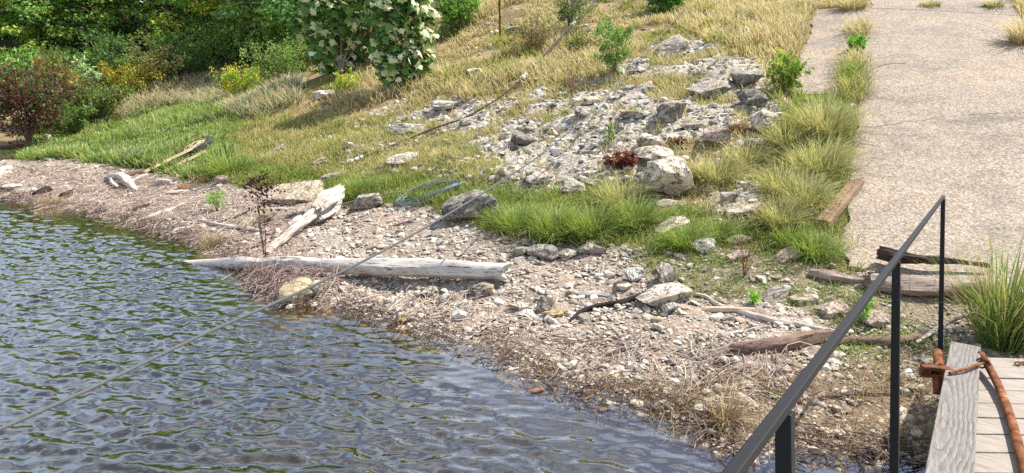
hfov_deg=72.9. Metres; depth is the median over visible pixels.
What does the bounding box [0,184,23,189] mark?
rock
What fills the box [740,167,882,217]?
grass tuft
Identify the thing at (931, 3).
grass tuft
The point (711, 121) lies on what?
stone
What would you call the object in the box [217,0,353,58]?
leafy tree
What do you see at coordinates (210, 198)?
weed
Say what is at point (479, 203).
rock
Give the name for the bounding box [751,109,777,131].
rock
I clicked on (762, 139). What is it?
rock
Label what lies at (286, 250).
grey twigs
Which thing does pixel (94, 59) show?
bush
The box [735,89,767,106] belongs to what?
rock
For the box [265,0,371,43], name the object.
leafy tree
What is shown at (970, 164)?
concrete ramp
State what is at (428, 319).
waterline roots
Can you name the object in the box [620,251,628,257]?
stone
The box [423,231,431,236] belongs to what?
stone
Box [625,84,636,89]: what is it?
stone
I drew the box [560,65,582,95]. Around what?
bare shrub
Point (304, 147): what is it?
mixed grass
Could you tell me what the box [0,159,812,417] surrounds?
twig litter
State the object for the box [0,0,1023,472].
ground
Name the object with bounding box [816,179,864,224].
brown plank
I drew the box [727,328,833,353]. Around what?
driftwood
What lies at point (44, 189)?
driftwood
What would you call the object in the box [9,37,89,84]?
bush
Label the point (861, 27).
grass tuft
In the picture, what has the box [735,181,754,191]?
rock
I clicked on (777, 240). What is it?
grass tuft
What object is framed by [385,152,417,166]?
rock
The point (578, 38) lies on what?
bush
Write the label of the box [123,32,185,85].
bush
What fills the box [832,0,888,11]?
grass tuft
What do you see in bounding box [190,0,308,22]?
leafy tree
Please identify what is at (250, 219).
rock
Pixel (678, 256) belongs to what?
stone
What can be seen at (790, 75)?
bush
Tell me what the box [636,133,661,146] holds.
rock
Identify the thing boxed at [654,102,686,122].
rock
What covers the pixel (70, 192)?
driftwood
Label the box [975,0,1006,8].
grass tuft
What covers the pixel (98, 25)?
leafy tree
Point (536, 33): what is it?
bush
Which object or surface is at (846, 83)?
grass tuft
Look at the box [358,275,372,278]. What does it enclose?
stone
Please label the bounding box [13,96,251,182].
lush grass
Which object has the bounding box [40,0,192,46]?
leafy tree
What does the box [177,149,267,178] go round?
grass tuft
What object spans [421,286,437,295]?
rock
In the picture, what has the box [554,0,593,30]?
juniper
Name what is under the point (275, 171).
green grass
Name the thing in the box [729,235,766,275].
red twigs
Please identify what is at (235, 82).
goldenrod
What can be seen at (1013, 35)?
grass tuft
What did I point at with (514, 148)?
stone
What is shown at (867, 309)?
weed
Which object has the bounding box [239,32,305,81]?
bush
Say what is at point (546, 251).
rock
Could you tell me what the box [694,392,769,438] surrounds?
grass tuft
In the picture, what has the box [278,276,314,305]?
rock
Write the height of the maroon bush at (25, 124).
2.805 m
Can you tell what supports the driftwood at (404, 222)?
on the ground at (690, 462)
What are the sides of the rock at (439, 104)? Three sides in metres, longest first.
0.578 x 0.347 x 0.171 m
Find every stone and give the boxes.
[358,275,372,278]
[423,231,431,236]
[432,230,441,236]
[448,334,460,343]
[508,145,521,150]
[576,150,592,153]
[577,312,592,323]
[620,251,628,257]
[621,346,632,351]
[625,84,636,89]
[674,253,684,258]
[697,77,709,82]
[698,354,706,359]
[701,184,715,193]
[708,119,715,124]
[720,316,733,320]
[970,335,976,341]
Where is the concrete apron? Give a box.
[870,0,1019,15]
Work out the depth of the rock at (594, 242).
7.87 m
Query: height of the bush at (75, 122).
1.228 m
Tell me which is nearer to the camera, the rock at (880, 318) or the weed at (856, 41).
the rock at (880, 318)
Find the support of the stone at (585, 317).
on the ground at (690, 462)
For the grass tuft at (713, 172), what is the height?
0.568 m
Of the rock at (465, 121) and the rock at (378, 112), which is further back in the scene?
the rock at (378, 112)
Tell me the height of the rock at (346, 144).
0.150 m
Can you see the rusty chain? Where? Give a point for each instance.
(1020, 362)
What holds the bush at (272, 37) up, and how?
on the ground at (690, 462)
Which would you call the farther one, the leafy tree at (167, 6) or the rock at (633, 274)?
the leafy tree at (167, 6)
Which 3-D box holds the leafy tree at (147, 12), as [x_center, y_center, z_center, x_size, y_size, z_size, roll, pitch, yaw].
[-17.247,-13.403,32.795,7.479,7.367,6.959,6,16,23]
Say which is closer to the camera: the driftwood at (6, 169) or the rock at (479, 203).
the rock at (479, 203)
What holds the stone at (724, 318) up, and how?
on the ground at (690, 462)
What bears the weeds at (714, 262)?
on the ground at (690, 462)
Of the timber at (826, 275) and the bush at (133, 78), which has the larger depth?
the bush at (133, 78)
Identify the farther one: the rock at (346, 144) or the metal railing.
the rock at (346, 144)
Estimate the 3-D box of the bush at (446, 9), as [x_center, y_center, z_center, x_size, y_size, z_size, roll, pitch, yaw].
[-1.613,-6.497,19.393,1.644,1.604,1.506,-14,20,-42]
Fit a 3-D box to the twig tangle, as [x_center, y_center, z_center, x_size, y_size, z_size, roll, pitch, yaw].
[-2.610,0.349,7.809,1.739,0.429,1.184,6,16,22]
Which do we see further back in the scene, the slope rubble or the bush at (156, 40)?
the bush at (156, 40)
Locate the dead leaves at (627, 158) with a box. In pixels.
[598,148,638,169]
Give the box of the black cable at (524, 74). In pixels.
[351,0,597,161]
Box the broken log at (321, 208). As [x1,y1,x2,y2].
[264,184,344,254]
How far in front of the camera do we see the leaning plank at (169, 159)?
14.40 m
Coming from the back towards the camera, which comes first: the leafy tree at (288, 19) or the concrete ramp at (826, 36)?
the leafy tree at (288, 19)
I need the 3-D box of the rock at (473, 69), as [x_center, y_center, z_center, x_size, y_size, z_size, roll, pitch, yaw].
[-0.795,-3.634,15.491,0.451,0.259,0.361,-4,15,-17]
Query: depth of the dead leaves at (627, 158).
9.59 m
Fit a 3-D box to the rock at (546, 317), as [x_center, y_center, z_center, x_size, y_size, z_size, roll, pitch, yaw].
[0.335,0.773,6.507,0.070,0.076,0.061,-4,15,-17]
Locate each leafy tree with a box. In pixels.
[0,0,84,58]
[0,0,106,43]
[0,0,117,57]
[0,0,158,52]
[24,1,164,37]
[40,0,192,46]
[71,0,186,27]
[87,0,217,53]
[134,0,246,39]
[147,0,283,54]
[185,0,301,54]
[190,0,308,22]
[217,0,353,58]
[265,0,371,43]
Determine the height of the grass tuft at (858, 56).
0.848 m
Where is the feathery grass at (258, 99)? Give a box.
[76,60,315,132]
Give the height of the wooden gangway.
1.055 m
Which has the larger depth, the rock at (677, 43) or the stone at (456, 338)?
the rock at (677, 43)
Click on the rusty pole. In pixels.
(499, 4)
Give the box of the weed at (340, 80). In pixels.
[333,67,360,94]
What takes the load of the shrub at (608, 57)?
on the ground at (690, 462)
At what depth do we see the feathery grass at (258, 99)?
22.98 m
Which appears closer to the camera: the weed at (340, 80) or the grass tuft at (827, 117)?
the grass tuft at (827, 117)
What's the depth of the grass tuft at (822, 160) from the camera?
8.71 m
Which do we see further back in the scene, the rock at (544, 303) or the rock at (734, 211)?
the rock at (734, 211)
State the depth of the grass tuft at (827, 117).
9.64 m
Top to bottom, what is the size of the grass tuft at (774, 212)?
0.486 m
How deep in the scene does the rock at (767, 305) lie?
6.25 m
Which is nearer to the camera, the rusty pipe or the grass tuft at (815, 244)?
the rusty pipe
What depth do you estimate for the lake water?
5.44 m
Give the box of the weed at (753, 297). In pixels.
[748,288,760,303]
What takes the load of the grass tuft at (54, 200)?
on the ground at (690, 462)
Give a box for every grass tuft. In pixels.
[31,191,76,207]
[99,146,153,161]
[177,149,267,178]
[185,227,234,250]
[315,174,390,200]
[469,199,547,239]
[477,201,511,226]
[499,199,601,250]
[503,197,649,247]
[555,175,671,211]
[576,192,680,233]
[631,218,736,251]
[673,213,752,241]
[684,144,760,188]
[691,132,788,171]
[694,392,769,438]
[718,158,847,201]
[724,191,827,235]
[739,127,887,183]
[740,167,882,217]
[752,111,840,154]
[754,219,829,247]
[758,91,917,141]
[762,225,866,267]
[816,65,878,107]
[821,53,886,91]
[830,35,878,75]
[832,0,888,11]
[835,12,884,40]
[851,223,1023,355]
[918,0,942,7]
[923,241,1023,329]
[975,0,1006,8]
[987,13,1023,44]
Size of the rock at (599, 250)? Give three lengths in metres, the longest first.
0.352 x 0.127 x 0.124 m
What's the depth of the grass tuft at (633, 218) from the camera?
8.05 m
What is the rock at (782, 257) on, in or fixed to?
on the ground at (690, 462)
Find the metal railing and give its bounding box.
[721,195,944,472]
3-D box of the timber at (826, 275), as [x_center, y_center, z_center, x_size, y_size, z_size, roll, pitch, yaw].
[3.122,0.404,6.609,0.591,0.156,0.159,8,16,18]
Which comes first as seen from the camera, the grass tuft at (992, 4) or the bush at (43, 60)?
the grass tuft at (992, 4)
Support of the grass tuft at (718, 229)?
on the ground at (690, 462)
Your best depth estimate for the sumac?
24.30 m
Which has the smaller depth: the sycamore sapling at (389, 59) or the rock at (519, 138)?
the rock at (519, 138)
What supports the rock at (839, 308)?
on the ground at (690, 462)
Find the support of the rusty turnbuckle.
attached to the wooden gangway
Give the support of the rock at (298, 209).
on the ground at (690, 462)
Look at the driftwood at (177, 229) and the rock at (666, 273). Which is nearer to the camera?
the rock at (666, 273)
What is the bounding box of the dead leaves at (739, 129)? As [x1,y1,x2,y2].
[724,122,754,133]
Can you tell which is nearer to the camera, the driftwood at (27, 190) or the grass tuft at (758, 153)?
the grass tuft at (758, 153)
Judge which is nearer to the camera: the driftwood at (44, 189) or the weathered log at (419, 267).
the weathered log at (419, 267)
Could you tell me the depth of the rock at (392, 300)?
7.16 m
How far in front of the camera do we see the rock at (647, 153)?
9.61 m
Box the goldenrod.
[208,58,270,95]
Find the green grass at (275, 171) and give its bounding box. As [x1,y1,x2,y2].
[200,87,862,265]
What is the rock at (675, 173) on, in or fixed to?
on the ground at (690, 462)
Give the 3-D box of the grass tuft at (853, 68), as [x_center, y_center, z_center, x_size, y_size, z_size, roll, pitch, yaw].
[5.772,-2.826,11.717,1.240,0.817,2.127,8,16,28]
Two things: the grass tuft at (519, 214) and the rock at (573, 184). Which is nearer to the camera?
the grass tuft at (519, 214)
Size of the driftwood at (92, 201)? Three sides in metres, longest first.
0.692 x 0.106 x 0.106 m
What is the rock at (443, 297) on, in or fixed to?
on the ground at (690, 462)
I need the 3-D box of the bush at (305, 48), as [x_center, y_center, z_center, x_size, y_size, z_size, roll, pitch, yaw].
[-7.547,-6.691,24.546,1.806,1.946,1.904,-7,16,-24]
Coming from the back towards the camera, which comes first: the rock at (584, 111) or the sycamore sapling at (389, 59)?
the sycamore sapling at (389, 59)
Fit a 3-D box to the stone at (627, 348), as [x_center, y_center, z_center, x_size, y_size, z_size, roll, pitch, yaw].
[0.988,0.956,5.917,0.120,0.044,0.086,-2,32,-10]
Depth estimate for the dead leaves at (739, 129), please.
10.31 m
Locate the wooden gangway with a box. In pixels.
[925,341,1023,472]
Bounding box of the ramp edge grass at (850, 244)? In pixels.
[793,86,891,253]
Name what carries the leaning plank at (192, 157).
on the ground at (690, 462)
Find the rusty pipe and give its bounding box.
[977,351,1023,472]
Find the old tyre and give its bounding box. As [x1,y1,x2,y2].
[180,136,212,155]
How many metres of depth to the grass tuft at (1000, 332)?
5.54 m
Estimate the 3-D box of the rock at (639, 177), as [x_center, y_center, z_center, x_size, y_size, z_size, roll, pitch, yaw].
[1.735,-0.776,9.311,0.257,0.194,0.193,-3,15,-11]
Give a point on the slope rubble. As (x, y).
(586, 123)
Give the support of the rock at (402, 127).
on the ground at (690, 462)
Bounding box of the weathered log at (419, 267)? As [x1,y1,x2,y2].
[184,256,513,281]
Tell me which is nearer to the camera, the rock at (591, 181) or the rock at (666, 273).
the rock at (666, 273)
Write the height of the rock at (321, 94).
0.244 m
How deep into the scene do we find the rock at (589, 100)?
12.24 m
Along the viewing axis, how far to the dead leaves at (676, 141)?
10.04 m
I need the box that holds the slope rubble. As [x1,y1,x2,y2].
[340,38,784,225]
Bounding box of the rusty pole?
[498,0,500,37]
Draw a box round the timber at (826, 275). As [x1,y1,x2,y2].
[806,269,864,283]
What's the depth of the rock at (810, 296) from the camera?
6.28 m
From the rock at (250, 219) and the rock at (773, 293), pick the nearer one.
the rock at (773, 293)
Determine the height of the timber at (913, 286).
0.232 m
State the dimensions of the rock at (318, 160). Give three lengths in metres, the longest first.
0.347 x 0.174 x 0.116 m
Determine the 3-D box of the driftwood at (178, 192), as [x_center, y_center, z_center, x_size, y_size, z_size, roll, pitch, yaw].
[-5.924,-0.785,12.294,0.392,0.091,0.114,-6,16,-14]
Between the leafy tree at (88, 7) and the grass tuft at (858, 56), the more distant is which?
the leafy tree at (88, 7)
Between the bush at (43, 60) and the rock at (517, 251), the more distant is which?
the bush at (43, 60)
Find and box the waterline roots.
[0,177,930,472]
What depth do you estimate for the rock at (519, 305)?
6.81 m
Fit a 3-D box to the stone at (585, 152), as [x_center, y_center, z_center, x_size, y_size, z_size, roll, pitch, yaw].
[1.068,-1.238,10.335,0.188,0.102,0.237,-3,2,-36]
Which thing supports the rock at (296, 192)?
on the ground at (690, 462)
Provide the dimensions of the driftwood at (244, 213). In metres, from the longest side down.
1.485 x 0.589 x 0.082 m
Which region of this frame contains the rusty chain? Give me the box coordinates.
[1014,361,1023,365]
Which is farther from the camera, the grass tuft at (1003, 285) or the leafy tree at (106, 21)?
the leafy tree at (106, 21)
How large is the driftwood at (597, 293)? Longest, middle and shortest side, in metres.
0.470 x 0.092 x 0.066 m
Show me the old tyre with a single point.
(206, 141)
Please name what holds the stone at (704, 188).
on the ground at (690, 462)
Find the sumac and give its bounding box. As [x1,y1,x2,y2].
[0,47,47,93]
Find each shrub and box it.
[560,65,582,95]
[590,17,638,73]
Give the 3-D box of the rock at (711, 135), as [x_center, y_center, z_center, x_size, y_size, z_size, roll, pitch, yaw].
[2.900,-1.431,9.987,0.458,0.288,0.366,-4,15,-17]
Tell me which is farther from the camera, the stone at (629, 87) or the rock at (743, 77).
the stone at (629, 87)
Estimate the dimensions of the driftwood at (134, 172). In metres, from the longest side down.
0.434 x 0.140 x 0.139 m
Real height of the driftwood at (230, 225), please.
0.098 m
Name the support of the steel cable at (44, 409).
on the ground at (690, 462)
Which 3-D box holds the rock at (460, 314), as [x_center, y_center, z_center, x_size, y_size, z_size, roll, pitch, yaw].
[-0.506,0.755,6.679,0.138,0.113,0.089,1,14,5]
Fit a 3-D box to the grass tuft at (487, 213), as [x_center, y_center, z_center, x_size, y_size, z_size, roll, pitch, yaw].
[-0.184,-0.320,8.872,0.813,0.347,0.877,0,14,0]
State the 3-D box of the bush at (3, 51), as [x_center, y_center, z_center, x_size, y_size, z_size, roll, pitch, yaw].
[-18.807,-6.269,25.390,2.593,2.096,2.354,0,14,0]
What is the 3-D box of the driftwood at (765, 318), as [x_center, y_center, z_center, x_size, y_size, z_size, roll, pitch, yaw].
[2.205,0.692,6.168,1.284,0.100,0.283,14,20,33]
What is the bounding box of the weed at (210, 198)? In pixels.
[204,187,224,210]
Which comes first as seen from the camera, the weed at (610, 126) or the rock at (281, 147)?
the weed at (610, 126)
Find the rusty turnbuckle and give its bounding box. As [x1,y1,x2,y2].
[918,348,990,394]
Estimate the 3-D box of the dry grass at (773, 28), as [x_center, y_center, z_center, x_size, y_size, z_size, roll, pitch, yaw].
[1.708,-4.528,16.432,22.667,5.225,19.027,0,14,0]
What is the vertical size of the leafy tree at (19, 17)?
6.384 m
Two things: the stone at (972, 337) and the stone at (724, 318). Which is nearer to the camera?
the stone at (972, 337)
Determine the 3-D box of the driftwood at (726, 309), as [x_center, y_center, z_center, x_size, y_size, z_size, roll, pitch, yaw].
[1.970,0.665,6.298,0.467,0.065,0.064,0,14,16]
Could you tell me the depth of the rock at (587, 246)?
7.67 m
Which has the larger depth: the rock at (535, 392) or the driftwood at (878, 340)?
the driftwood at (878, 340)
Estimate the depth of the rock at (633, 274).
6.85 m
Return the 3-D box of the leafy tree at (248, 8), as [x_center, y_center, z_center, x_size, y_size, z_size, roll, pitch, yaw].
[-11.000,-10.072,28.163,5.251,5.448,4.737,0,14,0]
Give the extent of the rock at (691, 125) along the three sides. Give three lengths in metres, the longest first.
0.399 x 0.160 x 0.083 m
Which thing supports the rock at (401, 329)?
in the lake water
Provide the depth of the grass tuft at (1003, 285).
5.81 m
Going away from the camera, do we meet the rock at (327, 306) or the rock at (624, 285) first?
the rock at (624, 285)
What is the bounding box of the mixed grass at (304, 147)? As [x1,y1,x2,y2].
[227,108,531,188]
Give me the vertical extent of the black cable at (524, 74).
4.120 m
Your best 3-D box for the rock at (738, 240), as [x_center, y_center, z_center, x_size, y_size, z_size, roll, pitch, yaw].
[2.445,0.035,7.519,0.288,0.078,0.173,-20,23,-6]
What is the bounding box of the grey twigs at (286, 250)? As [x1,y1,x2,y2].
[275,240,299,271]
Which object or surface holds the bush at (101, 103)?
on the ground at (690, 462)
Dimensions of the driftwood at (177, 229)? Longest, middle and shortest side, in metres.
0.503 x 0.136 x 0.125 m
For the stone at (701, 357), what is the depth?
5.66 m
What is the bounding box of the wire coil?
[290,179,461,217]
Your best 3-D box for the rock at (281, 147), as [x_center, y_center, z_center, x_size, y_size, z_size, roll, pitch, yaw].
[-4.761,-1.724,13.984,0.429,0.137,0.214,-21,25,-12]
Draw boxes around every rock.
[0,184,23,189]
[177,184,191,189]
[211,175,229,183]
[239,204,276,229]
[262,180,323,204]
[269,145,285,153]
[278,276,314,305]
[287,203,311,217]
[309,156,326,165]
[309,279,322,297]
[312,90,333,99]
[316,302,335,309]
[319,171,343,181]
[343,142,355,147]
[350,193,382,210]
[374,111,388,116]
[383,296,396,304]
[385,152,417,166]
[386,123,426,134]
[394,327,407,333]
[395,313,411,323]
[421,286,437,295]
[431,100,458,109]
[437,293,450,302]
[441,189,498,221]
[452,309,466,319]
[459,114,484,126]
[466,68,481,77]
[471,281,496,295]
[505,25,517,32]
[506,301,528,310]
[510,131,533,145]
[513,247,528,255]
[516,309,533,315]
[523,173,552,182]
[526,244,558,259]
[528,388,543,395]
[536,296,554,311]
[541,309,566,318]
[544,315,550,322]
[558,248,577,257]
[562,179,585,193]
[570,96,599,105]
[574,106,596,116]
[577,242,595,253]
[581,177,598,184]
[586,239,608,244]
[616,281,633,289]
[619,111,647,119]
[621,267,643,281]
[633,145,675,160]
[633,172,645,185]
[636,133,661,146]
[636,282,692,306]
[643,156,694,195]
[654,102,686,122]
[655,34,692,58]
[655,216,689,235]
[656,199,685,207]
[657,262,676,282]
[661,302,679,311]
[679,123,703,128]
[687,79,731,97]
[690,238,715,253]
[703,127,731,145]
[720,192,738,200]
[722,234,752,245]
[724,204,756,217]
[725,250,750,260]
[730,70,763,86]
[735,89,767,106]
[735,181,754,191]
[745,137,772,148]
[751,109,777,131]
[762,285,790,303]
[763,303,771,307]
[772,246,799,262]
[789,290,818,305]
[814,300,849,317]
[859,310,890,326]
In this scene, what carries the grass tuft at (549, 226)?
on the ground at (690, 462)
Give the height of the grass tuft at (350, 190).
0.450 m
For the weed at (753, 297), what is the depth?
6.33 m
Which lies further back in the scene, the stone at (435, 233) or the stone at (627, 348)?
the stone at (435, 233)
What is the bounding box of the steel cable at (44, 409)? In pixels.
[0,7,686,430]
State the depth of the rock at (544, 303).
6.73 m
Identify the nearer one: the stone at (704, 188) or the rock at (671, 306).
the rock at (671, 306)
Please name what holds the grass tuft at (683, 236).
on the ground at (690, 462)
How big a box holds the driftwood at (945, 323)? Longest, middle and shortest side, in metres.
0.866 x 0.088 x 0.066 m
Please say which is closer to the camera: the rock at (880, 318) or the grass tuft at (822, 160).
the rock at (880, 318)
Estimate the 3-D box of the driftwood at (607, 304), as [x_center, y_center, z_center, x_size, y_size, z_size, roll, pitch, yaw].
[0.961,0.642,6.614,0.936,0.071,0.164,-17,18,-12]
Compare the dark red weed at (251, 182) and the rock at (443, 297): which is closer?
the rock at (443, 297)
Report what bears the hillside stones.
on the ground at (690, 462)
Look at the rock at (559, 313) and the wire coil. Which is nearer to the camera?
the rock at (559, 313)
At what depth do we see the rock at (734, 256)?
7.09 m
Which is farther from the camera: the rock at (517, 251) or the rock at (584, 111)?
the rock at (584, 111)
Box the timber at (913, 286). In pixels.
[862,274,1008,298]
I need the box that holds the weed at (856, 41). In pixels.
[846,33,871,51]
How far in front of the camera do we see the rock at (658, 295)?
6.45 m
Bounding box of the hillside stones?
[229,0,855,245]
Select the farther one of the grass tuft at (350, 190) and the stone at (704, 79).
the stone at (704, 79)
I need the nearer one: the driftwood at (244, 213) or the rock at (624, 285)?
the rock at (624, 285)
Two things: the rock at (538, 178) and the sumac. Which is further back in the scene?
the sumac
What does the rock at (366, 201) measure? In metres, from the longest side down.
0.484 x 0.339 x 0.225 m
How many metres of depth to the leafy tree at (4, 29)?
28.27 m
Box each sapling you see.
[55,52,101,103]
[286,0,393,75]
[365,0,439,87]
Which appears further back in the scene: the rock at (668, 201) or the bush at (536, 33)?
the bush at (536, 33)
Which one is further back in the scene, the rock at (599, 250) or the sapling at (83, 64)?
the sapling at (83, 64)
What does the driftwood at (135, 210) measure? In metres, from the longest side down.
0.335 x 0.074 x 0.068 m
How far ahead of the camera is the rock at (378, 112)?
14.77 m
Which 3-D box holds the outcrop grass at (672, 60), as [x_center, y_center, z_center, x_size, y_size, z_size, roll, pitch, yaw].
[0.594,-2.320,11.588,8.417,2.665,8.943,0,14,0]
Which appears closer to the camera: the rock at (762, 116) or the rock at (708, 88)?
the rock at (762, 116)
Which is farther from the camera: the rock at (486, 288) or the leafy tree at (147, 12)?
the leafy tree at (147, 12)
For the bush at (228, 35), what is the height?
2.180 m
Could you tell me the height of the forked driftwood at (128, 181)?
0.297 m
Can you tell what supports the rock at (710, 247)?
on the ground at (690, 462)
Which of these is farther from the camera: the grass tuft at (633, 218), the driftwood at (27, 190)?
the driftwood at (27, 190)
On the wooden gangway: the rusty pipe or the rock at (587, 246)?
the rusty pipe
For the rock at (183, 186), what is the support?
on the ground at (690, 462)
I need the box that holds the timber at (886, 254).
[876,246,990,267]
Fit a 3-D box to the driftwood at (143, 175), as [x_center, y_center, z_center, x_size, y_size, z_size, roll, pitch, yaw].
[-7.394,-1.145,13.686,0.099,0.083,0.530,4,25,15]
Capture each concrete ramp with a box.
[786,8,861,96]
[833,8,1023,296]
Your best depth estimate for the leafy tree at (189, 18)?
29.06 m
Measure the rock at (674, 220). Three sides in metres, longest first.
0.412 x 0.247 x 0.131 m
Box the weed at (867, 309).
[860,301,873,320]
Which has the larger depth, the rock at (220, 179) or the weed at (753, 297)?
the rock at (220, 179)
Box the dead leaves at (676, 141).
[668,136,686,145]
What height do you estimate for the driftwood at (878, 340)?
0.100 m
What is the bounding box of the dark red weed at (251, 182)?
[239,169,285,257]
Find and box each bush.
[0,36,25,76]
[0,53,93,147]
[6,49,89,112]
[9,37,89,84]
[46,95,98,132]
[66,27,139,83]
[69,73,137,119]
[95,56,166,96]
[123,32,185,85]
[126,23,189,73]
[159,19,240,76]
[185,14,261,66]
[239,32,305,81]
[240,14,302,56]
[274,22,315,72]
[432,0,482,32]
[503,12,558,48]
[560,19,606,53]
[646,0,685,13]
[765,47,814,94]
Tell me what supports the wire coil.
on the ground at (690, 462)
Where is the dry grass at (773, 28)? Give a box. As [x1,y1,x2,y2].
[102,0,1023,248]
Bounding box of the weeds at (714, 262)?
[616,238,1013,377]
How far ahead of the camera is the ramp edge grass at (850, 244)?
8.67 m
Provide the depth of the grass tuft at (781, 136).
9.55 m
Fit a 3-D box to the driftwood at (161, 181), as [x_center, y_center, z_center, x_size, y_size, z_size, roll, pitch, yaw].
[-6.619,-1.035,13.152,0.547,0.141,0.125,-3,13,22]
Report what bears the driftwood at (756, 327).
on the ground at (690, 462)
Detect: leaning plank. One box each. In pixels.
[141,143,201,173]
[163,150,205,171]
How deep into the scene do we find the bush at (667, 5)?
17.95 m
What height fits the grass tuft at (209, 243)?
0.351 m
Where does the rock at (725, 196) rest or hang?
on the ground at (690, 462)
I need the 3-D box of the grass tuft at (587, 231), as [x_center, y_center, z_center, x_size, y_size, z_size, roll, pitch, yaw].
[0.901,-0.199,8.010,1.935,0.586,1.569,-13,19,-41]
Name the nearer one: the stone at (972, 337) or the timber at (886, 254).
the stone at (972, 337)
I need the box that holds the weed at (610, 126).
[602,123,614,140]
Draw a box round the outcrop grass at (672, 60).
[338,29,786,227]
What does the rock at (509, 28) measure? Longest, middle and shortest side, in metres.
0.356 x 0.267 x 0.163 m
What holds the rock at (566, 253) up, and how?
on the ground at (690, 462)
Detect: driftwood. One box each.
[0,165,13,177]
[2,187,36,195]
[32,186,52,197]
[58,190,72,198]
[90,199,105,205]
[103,172,137,191]
[125,169,145,175]
[132,173,148,180]
[132,203,151,211]
[135,203,184,221]
[151,178,175,185]
[164,224,193,236]
[166,189,188,194]
[198,219,266,232]
[216,201,312,222]
[241,237,272,250]
[393,217,420,225]
[569,291,644,320]
[575,290,614,297]
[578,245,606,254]
[695,293,834,329]
[702,306,755,312]
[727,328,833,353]
[743,325,769,331]
[824,332,929,344]
[915,307,980,343]
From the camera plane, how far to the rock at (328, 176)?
11.79 m
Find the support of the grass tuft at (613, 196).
on the ground at (690, 462)
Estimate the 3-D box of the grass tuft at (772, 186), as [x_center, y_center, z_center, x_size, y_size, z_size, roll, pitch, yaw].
[3.305,-0.701,8.294,1.758,0.583,1.553,13,19,41]
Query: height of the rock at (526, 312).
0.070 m
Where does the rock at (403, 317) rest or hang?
on the ground at (690, 462)
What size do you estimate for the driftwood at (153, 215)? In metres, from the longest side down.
0.857 x 0.178 x 0.080 m
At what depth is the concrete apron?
15.45 m
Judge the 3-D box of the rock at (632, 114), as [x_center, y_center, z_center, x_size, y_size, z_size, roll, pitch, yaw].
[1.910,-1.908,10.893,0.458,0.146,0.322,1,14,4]
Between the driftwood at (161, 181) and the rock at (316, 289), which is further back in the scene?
the driftwood at (161, 181)
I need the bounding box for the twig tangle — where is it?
[224,243,349,302]
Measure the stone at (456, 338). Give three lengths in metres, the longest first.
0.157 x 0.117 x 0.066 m
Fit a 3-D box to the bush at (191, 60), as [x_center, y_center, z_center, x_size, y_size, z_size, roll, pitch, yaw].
[-12.116,-7.220,26.711,2.795,2.336,2.278,12,18,38]
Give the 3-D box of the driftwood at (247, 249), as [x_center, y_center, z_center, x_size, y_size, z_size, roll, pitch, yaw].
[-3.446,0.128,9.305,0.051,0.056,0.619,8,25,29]
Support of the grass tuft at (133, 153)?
on the ground at (690, 462)
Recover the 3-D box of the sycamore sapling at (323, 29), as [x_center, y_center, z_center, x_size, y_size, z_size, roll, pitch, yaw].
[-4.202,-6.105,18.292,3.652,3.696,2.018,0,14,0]
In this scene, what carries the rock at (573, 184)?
on the ground at (690, 462)
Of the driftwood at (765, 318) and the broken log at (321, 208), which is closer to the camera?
the driftwood at (765, 318)

